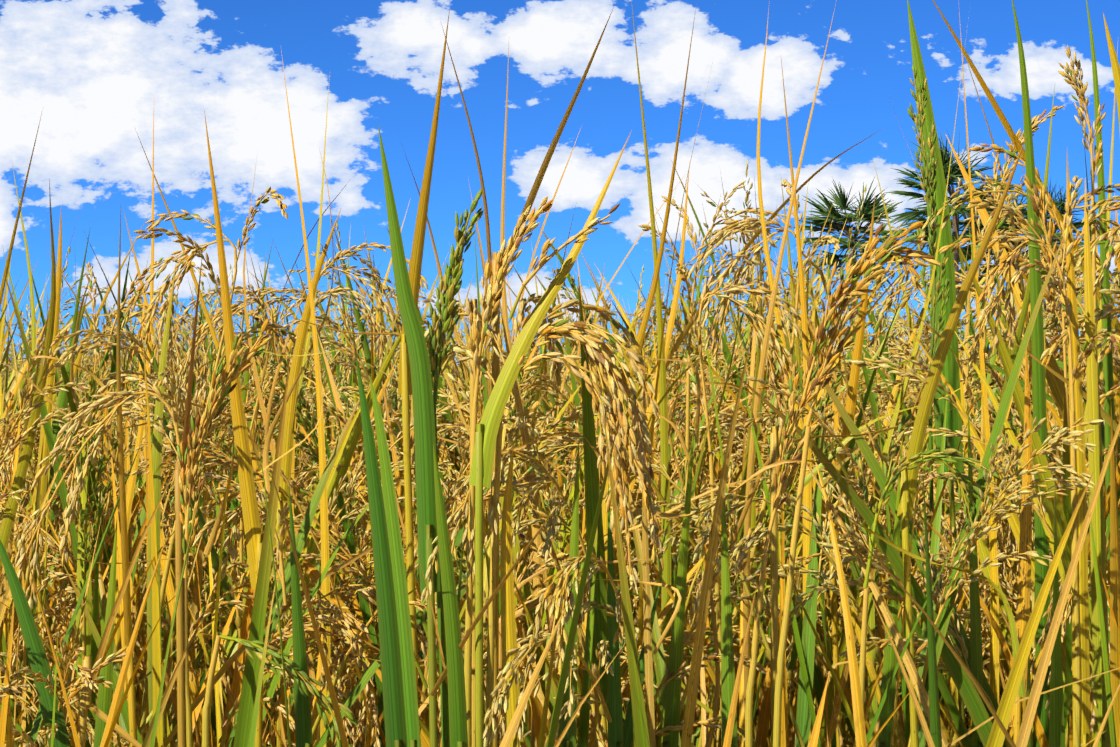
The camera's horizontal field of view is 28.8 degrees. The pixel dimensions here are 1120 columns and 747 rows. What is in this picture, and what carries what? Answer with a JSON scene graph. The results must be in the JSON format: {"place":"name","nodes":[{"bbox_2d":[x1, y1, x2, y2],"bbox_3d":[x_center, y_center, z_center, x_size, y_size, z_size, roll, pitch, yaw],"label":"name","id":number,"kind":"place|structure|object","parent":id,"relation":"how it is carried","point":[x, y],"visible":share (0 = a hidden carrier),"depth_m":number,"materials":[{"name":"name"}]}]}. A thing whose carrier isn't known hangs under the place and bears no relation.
{"place":"outdoors","nodes":[
{"label":"outdoors","id":0,"kind":"place"},
{"bbox_2d":[0,0,1119,366],"label":"sky","id":1,"kind":"structure","parent":0,"point":[96,72],"materials":[{"name":"blue"}]},
{"label":"ground","id":2,"kind":"structure","parent":0,"visible":0},
{"bbox_2d":[0,468,72,515],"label":"rice plant","id":3,"kind":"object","parent":2,"relation":"on","point":[55,484],"depth_m":2.33,"materials":[{"name":"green plant"}]},
{"bbox_2d":[0,304,145,430],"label":"rice plant","id":4,"kind":"object","parent":2,"relation":"on","point":[4,365],"depth_m":5.11,"materials":[{"name":"yellow plant"}]},
{"bbox_2d":[0,602,162,746],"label":"rice plant","id":5,"kind":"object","parent":2,"relation":"on","point":[4,707],"depth_m":1.32,"materials":[{"name":"yellow plant"}]},
{"bbox_2d":[0,293,174,746],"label":"rice plant","id":6,"kind":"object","parent":2,"relation":"on","point":[61,402],"depth_m":1.70,"materials":[{"name":"yellow plant"}]},
{"bbox_2d":[5,317,188,379],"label":"rice plant","id":7,"kind":"object","parent":2,"relation":"on","point":[38,336],"depth_m":8.35,"materials":[{"name":"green plant"}]},
{"bbox_2d":[33,520,175,745],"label":"rice plant","id":8,"kind":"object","parent":2,"relation":"on","point":[68,594],"depth_m":2.21,"materials":[{"name":"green plant"}]},
{"bbox_2d":[1,294,208,389],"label":"rice plant","id":9,"kind":"object","parent":2,"relation":"on","point":[80,336],"visible":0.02,"depth_m":6.02,"materials":[{"name":"yellow plant"}]},
{"bbox_2d":[5,477,214,629],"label":"rice plant","id":10,"kind":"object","parent":2,"relation":"on","point":[191,557],"depth_m":2.07,"materials":[{"name":"yellow plant"}]},
{"bbox_2d":[7,294,228,593],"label":"rice plant","id":11,"kind":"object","parent":2,"relation":"on","point":[83,365],"depth_m":3.31,"materials":[{"name":"yellow plant"}]},
{"bbox_2d":[0,306,243,633],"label":"rice plant","id":12,"kind":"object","parent":2,"relation":"on","point":[18,412],"depth_m":1.80,"materials":[{"name":"yellow plant"}]},
{"bbox_2d":[0,355,247,741],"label":"rice plant","id":13,"kind":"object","parent":2,"relation":"on","point":[68,411],"depth_m":2.50,"materials":[{"name":"yellow plant"}]},
{"bbox_2d":[50,483,213,628],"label":"rice plant","id":14,"kind":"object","parent":2,"relation":"on","point":[67,540],"depth_m":2.70,"materials":[{"name":"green plant"}]},
{"bbox_2d":[3,338,276,741],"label":"rice plant","id":15,"kind":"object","parent":2,"relation":"on","point":[92,515],"depth_m":2.88,"materials":[{"name":"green plant"}]},
{"bbox_2d":[9,360,277,695],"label":"rice plant","id":16,"kind":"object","parent":2,"relation":"on","point":[147,426],"depth_m":3.18,"materials":[{"name":"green plant"}]},
{"bbox_2d":[19,256,306,744],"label":"rice plant","id":17,"kind":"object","parent":2,"relation":"on","point":[142,492],"depth_m":1.94,"materials":[{"name":"yellow plant"}]},
{"bbox_2d":[0,360,326,745],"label":"rice plant","id":18,"kind":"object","parent":2,"relation":"on","point":[164,518],"depth_m":2.65,"materials":[{"name":"yellow plant"}]},
{"bbox_2d":[0,230,359,745],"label":"rice plant","id":19,"kind":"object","parent":2,"relation":"on","point":[52,517],"depth_m":2.39,"materials":[{"name":"yellow plant"}]},
{"bbox_2d":[1,280,389,421],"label":"rice plant","id":20,"kind":"object","parent":2,"relation":"on","point":[138,323],"depth_m":5.11,"materials":[{"name":"yellow plant"}]},
{"bbox_2d":[0,273,396,583],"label":"rice plant","id":21,"kind":"object","parent":2,"relation":"on","point":[201,362],"visible":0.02,"depth_m":4.36,"materials":[{"name":"yellow plant"}]},
{"bbox_2d":[0,270,402,744],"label":"rice plant","id":22,"kind":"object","parent":2,"relation":"on","point":[232,648],"depth_m":1.71,"materials":[{"name":"yellow plant"}]},
{"bbox_2d":[2,448,406,746],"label":"rice plant","id":23,"kind":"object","parent":2,"relation":"on","point":[346,597],"depth_m":1.64,"materials":[{"name":"yellow plant"}]},
{"bbox_2d":[10,233,400,746],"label":"rice plant","id":24,"kind":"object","parent":2,"relation":"on","point":[289,346],"depth_m":2.23,"materials":[{"name":"yellow plant"}]},
{"bbox_2d":[64,353,373,746],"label":"rice plant","id":25,"kind":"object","parent":2,"relation":"on","point":[311,462],"depth_m":3.24,"materials":[{"name":"yellow plant"}]},
{"bbox_2d":[10,283,449,738],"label":"rice plant","id":26,"kind":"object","parent":2,"relation":"on","point":[250,391],"depth_m":2.85,"materials":[{"name":"yellow plant"}]},
{"bbox_2d":[0,247,460,697],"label":"rice plant","id":27,"kind":"object","parent":2,"relation":"on","point":[9,386],"visible":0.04,"depth_m":3.94,"materials":[{"name":"yellow plant"}]},
{"bbox_2d":[0,395,467,741],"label":"rice plant","id":28,"kind":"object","parent":2,"relation":"on","point":[195,531],"depth_m":2.25,"materials":[{"name":"yellow plant"}]},
{"bbox_2d":[4,264,469,399],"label":"rice plant","id":29,"kind":"object","parent":2,"relation":"on","point":[273,309],"depth_m":5.77,"materials":[{"name":"yellow plant"}]},
{"bbox_2d":[11,380,463,745],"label":"rice plant","id":30,"kind":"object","parent":2,"relation":"on","point":[228,435],"depth_m":2.45,"materials":[{"name":"yellow plant"}]},
{"bbox_2d":[6,295,486,746],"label":"rice plant","id":31,"kind":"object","parent":2,"relation":"on","point":[235,502],"depth_m":1.96,"materials":[{"name":"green plant"}]},
{"bbox_2d":[0,241,545,746],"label":"rice plant","id":32,"kind":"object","parent":2,"relation":"on","point":[244,397],"depth_m":2.15,"materials":[{"name":"yellow plant"}]},
{"bbox_2d":[0,307,564,746],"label":"rice plant","id":33,"kind":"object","parent":2,"relation":"on","point":[135,601],"depth_m":1.86,"materials":[{"name":"yellow plant"}]},
{"bbox_2d":[0,298,579,746],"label":"rice plant","id":34,"kind":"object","parent":2,"relation":"on","point":[338,476],"depth_m":1.60,"materials":[{"name":"yellow plant"}]},
{"bbox_2d":[43,344,585,720],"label":"rice plant","id":35,"kind":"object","parent":2,"relation":"on","point":[164,521],"depth_m":2.39,"materials":[{"name":"yellow plant"}]},
{"bbox_2d":[0,321,658,746],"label":"rice plant","id":36,"kind":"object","parent":2,"relation":"on","point":[242,685],"depth_m":1.25,"materials":[{"name":"yellow plant"}]},
{"bbox_2d":[89,311,606,744],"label":"rice plant","id":37,"kind":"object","parent":2,"relation":"on","point":[332,435],"depth_m":2.76,"materials":[{"name":"yellow plant"}]},
{"bbox_2d":[0,396,729,746],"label":"rice plant","id":38,"kind":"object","parent":2,"relation":"on","point":[124,718],"depth_m":1.45,"materials":[{"name":"yellow plant"}]},
{"bbox_2d":[60,262,685,726],"bbox_3d":[-0.172,0.410,2.340,0.670,1.063,0.551,0,-1,33],"label":"rice plant","id":39,"kind":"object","parent":2,"relation":"on","point":[364,532],"depth_m":2.31,"materials":[{"name":"yellow plant"}]},
{"bbox_2d":[0,230,779,746],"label":"rice plant","id":40,"kind":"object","parent":2,"relation":"on","point":[364,696],"depth_m":1.56,"materials":[{"name":"yellow plant"}]},
{"bbox_2d":[262,379,536,746],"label":"rice plant","id":41,"kind":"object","parent":2,"relation":"on","point":[328,435],"depth_m":2.73,"materials":[{"name":"yellow plant"}]},
{"bbox_2d":[132,386,697,746],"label":"rice plant","id":42,"kind":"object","parent":2,"relation":"on","point":[213,716],"depth_m":2.05,"materials":[{"name":"yellow plant"}]},
{"bbox_2d":[197,277,639,699],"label":"rice plant","id":43,"kind":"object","parent":2,"relation":"on","point":[354,398],"depth_m":3.17,"materials":[{"name":"yellow plant"}]},
{"bbox_2d":[171,206,740,733],"bbox_3d":[-0.049,0.397,1.967,0.561,1.083,0.682,0,-1,-14],"label":"rice plant","id":44,"kind":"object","parent":2,"relation":"on","point":[677,492],"depth_m":1.89,"materials":[{"name":"yellow plant"}]},
{"bbox_2d":[211,312,710,728],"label":"rice plant","id":45,"kind":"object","parent":2,"relation":"on","point":[376,361],"depth_m":2.73,"materials":[{"name":"yellow plant"}]},
{"bbox_2d":[59,264,900,744],"bbox_3d":[-0.009,0.419,1.769,0.752,1.034,0.589,-1,-1,44],"label":"rice plant","id":46,"kind":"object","parent":2,"relation":"on","point":[361,604],"depth_m":1.71,"materials":[{"name":"yellow plant"}]},
{"bbox_2d":[266,265,734,398],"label":"rice plant","id":47,"kind":"object","parent":2,"relation":"on","point":[647,347],"visible":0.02,"depth_m":5.53,"materials":[{"name":"yellow plant"}]},
{"bbox_2d":[181,223,844,712],"bbox_3d":[-0.054,0.327,4.475,1.355,1.274,1.386,0,-1,-1],"label":"rice plant","id":48,"kind":"object","parent":2,"relation":"on","point":[585,331],"depth_m":4.30,"materials":[{"name":"yellow plant"}]},
{"bbox_2d":[123,159,930,633],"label":"rice plants","id":49,"kind":"object","parent":2,"relation":"on","point":[595,319],"visible":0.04,"depth_m":3.57,"materials":[{"name":"yellow plant"}]},
{"bbox_2d":[0,0,1119,746],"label":"rice row","id":50,"kind":"object","parent":2,"relation":"on","point":[458,684],"visible":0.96,"depth_m":1.24,"materials":[{"name":"yellow plant"}]},
{"bbox_2d":[300,396,831,724],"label":"rice plant","id":51,"kind":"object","parent":2,"relation":"on","point":[822,635],"depth_m":2.56,"materials":[{"name":"yellow plant"}]},
{"bbox_2d":[237,213,899,727],"bbox_3d":[-0.018,0.388,2.171,0.678,1.105,0.632,0,-1,-13],"label":"rice plant","id":52,"kind":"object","parent":2,"relation":"on","point":[367,351],"depth_m":2.13,"materials":[{"name":"yellow plant"}]},
{"bbox_2d":[334,239,817,548],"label":"rice plant","id":53,"kind":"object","parent":2,"relation":"on","point":[634,324],"depth_m":3.29,"materials":[{"name":"yellow plant"}]},
{"bbox_2d":[315,317,861,578],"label":"rice plant","id":54,"kind":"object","parent":2,"relation":"on","point":[469,408],"depth_m":3.02,"materials":[{"name":"yellow plant"}]},
{"bbox_2d":[362,194,815,632],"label":"rice plant","id":55,"kind":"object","parent":2,"relation":"on","point":[605,322],"depth_m":2.67,"materials":[{"name":"yellow plant"}]},
{"bbox_2d":[211,259,1014,746],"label":"rice plant","id":56,"kind":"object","parent":2,"relation":"on","point":[765,703],"depth_m":1.72,"materials":[{"name":"yellow plant"}]},
{"bbox_2d":[310,199,916,740],"bbox_3d":[0.073,0.382,2.307,0.750,1.120,0.656,0,-1,3],"label":"rice plant","id":57,"kind":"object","parent":2,"relation":"on","point":[488,381],"depth_m":2.19,"materials":[{"name":"yellow plant"}]},
{"bbox_2d":[133,227,1119,746],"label":"rice plant","id":58,"kind":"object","parent":2,"relation":"on","point":[309,569],"depth_m":1.55,"materials":[{"name":"yellow plant"}]},
{"bbox_2d":[450,349,887,628],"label":"rice plant","id":59,"kind":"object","parent":2,"relation":"on","point":[541,410],"depth_m":3.00,"materials":[{"name":"yellow plant"}]},
{"bbox_2d":[419,174,975,730],"bbox_3d":[0.257,0.346,2.587,0.621,1.198,0.755,0,-1,21],"label":"rice plant","id":60,"kind":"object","parent":2,"relation":"on","point":[633,334],"depth_m":2.52,"materials":[{"name":"yellow plant"}]},
{"bbox_2d":[535,331,933,736],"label":"rice plant","id":61,"kind":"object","parent":2,"relation":"on","point":[569,412],"depth_m":2.76,"materials":[{"name":"yellow plant"}]},
{"bbox_2d":[448,354,1051,746],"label":"rice plant","id":62,"kind":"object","parent":2,"relation":"on","point":[674,498],"depth_m":2.00,"materials":[{"name":"yellow plant"}]},
{"bbox_2d":[448,318,1059,746],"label":"rice plant","id":63,"kind":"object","parent":2,"relation":"on","point":[718,470],"depth_m":2.30,"materials":[{"name":"yellow plant"}]},
{"bbox_2d":[404,232,1119,746],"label":"rice plant","id":64,"kind":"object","parent":2,"relation":"on","point":[644,722],"depth_m":1.18,"materials":[{"name":"yellow plant"}]},
{"bbox_2d":[523,158,1007,699],"bbox_3d":[0.300,0.326,3.247,0.716,1.251,0.768,0,-1,9],"label":"rice plant","id":65,"kind":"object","parent":2,"relation":"on","point":[983,276],"depth_m":3.08,"materials":[{"name":"yellow plant"}]},
{"bbox_2d":[484,178,1105,746],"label":"rice plant","id":66,"kind":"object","parent":2,"relation":"on","point":[870,486],"depth_m":2.04,"materials":[{"name":"yellow plant"}]},
{"bbox_2d":[528,275,1061,732],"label":"rice plant","id":67,"kind":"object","parent":2,"relation":"on","point":[568,389],"depth_m":2.87,"materials":[{"name":"yellow plant"}]},
{"bbox_2d":[484,255,1119,746],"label":"rice plant","id":68,"kind":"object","parent":2,"relation":"on","point":[1114,589],"depth_m":1.35,"materials":[{"name":"yellow plant"}]},
{"bbox_2d":[608,230,1084,743],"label":"rice plant","id":69,"kind":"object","parent":2,"relation":"on","point":[736,380],"depth_m":2.50,"materials":[{"name":"yellow plant"}]},
{"bbox_2d":[616,298,1080,429],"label":"rice plant","id":70,"kind":"object","parent":2,"relation":"on","point":[871,347],"depth_m":5.35,"materials":[{"name":"yellow plant"}]},
{"bbox_2d":[793,177,907,322],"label":"sugar palm","id":71,"kind":"object","parent":2,"relation":"on","point":[839,220],"visible":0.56,"depth_m":132.17,"materials":[{"name":"green plant"}]},
{"bbox_2d":[636,234,1104,695],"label":"rice plant","id":72,"kind":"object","parent":2,"relation":"on","point":[682,413],"depth_m":2.12,"materials":[{"name":"yellow plant"}]},
{"bbox_2d":[631,317,1119,746],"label":"rice plant","id":73,"kind":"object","parent":2,"relation":"on","point":[899,711],"depth_m":1.80,"materials":[{"name":"yellow plant"}]},
{"bbox_2d":[668,298,1093,746],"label":"rice plant","id":74,"kind":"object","parent":2,"relation":"on","point":[819,683],"depth_m":1.87,"materials":[{"name":"yellow plant"}]},
{"bbox_2d":[643,220,1118,728],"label":"rice plant","id":75,"kind":"object","parent":2,"relation":"on","point":[817,320],"depth_m":3.62,"materials":[{"name":"yellow plant"}]},
{"bbox_2d":[651,160,1119,739],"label":"rice plant","id":76,"kind":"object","parent":2,"relation":"on","point":[837,420],"depth_m":2.16,"materials":[{"name":"yellow plant"}]},
{"bbox_2d":[707,278,1063,582],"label":"rice plant","id":77,"kind":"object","parent":2,"relation":"on","point":[773,327],"depth_m":2.91,"materials":[{"name":"yellow plant"}]},
{"bbox_2d":[667,212,1119,721],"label":"rice plant","id":78,"kind":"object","parent":2,"relation":"on","point":[813,337],"depth_m":2.71,"materials":[{"name":"yellow plant"}]},
{"bbox_2d":[678,218,1118,727],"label":"rice plant","id":79,"kind":"object","parent":2,"relation":"on","point":[739,262],"depth_m":4.18,"materials":[{"name":"yellow plant"}]},
{"bbox_2d":[727,237,1117,746],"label":"rice plant","id":80,"kind":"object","parent":2,"relation":"on","point":[979,713],"depth_m":1.30,"materials":[{"name":"yellow plant"}]},
{"bbox_2d":[759,383,1090,717],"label":"rice plant","id":81,"kind":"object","parent":2,"relation":"on","point":[828,613],"depth_m":2.00,"materials":[{"name":"yellow plant"}]},
{"bbox_2d":[744,190,1119,746],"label":"rice plant","id":82,"kind":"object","parent":2,"relation":"on","point":[958,726],"depth_m":1.50,"materials":[{"name":"yellow plant"}]},
{"bbox_2d":[795,284,1077,533],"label":"rice plant","id":83,"kind":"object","parent":2,"relation":"on","point":[871,318],"depth_m":3.10,"materials":[{"name":"yellow plant"}]},
{"bbox_2d":[756,283,1119,532],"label":"rice plant","id":84,"kind":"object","parent":2,"relation":"on","point":[902,324],"depth_m":2.83,"materials":[{"name":"yellow plant"}]},
{"bbox_2d":[834,303,1050,674],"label":"rice plant","id":85,"kind":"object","parent":2,"relation":"on","point":[990,342],"depth_m":2.76,"materials":[{"name":"yellow plant"}]},
{"bbox_2d":[778,321,1119,673],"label":"rice plant","id":86,"kind":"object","parent":2,"relation":"on","point":[1054,426],"depth_m":2.30,"materials":[{"name":"yellow plant"}]},
{"bbox_2d":[800,147,1106,641],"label":"rice plant","id":87,"kind":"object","parent":2,"relation":"on","point":[884,377],"depth_m":2.38,"materials":[{"name":"yellow plant"}]},
{"bbox_2d":[883,130,1027,329],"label":"sugar palm","id":88,"kind":"object","parent":2,"relation":"on","point":[955,173],"visible":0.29,"depth_m":120.50,"materials":[{"name":"green plant"}]},
{"bbox_2d":[870,337,1049,604],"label":"rice plant","id":89,"kind":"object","parent":2,"relation":"on","point":[897,356],"depth_m":1.87,"materials":[{"name":"yellow plant"}]},
{"bbox_2d":[813,223,1119,583],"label":"rice plant","id":90,"kind":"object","parent":2,"relation":"on","point":[970,331],"depth_m":2.97,"materials":[{"name":"yellow plant"}]},
{"bbox_2d":[827,160,1119,442],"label":"rice plant","id":91,"kind":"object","parent":2,"relation":"on","point":[1024,248],"depth_m":2.93,"materials":[{"name":"yellow plant"}]},
{"bbox_2d":[841,171,1119,713],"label":"rice plant","id":92,"kind":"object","parent":2,"relation":"on","point":[1023,228],"depth_m":2.10,"materials":[{"name":"yellow plant"}]},
{"bbox_2d":[848,133,1119,620],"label":"rice plant","id":93,"kind":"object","parent":2,"relation":"on","point":[1056,384],"depth_m":1.88,"materials":[{"name":"yellow plant"}]},
{"bbox_2d":[865,248,1119,451],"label":"rice plant","id":94,"kind":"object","parent":2,"relation":"on","point":[1022,382],"depth_m":1.90,"materials":[{"name":"yellow plant"}]},
{"bbox_2d":[959,184,1078,305],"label":"sugar palm","id":95,"kind":"object","parent":2,"relation":"on","point":[1058,234],"visible":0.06,"depth_m":126.82,"materials":[{"name":"green plant"}]},
{"bbox_2d":[918,0,1119,460],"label":"rice plant","id":96,"kind":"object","parent":2,"relation":"on","point":[1015,139],"depth_m":1.69,"materials":[{"name":"yellow plant"}]},
{"bbox_2d":[986,210,1117,355],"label":"rice plant","id":97,"kind":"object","parent":2,"relation":"on","point":[1025,278],"depth_m":3.07,"materials":[{"name":"yellow plant"}]},
{"bbox_2d":[1003,410,1105,572],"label":"rice plant","id":98,"kind":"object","parent":2,"relation":"on","point":[1053,422],"depth_m":2.71,"materials":[{"name":"yellow plant"}]},
{"bbox_2d":[1012,181,1099,275],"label":"sugar palm","id":99,"kind":"object","parent":2,"relation":"on","point":[1059,203],"visible":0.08,"depth_m":149.78,"materials":[{"name":"green plant"}]},
{"bbox_2d":[1007,313,1119,436],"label":"rice leaf","id":100,"kind":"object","parent":2,"relation":"on","point":[1105,416],"depth_m":1.41,"materials":[{"name":"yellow plant"}]}
]}

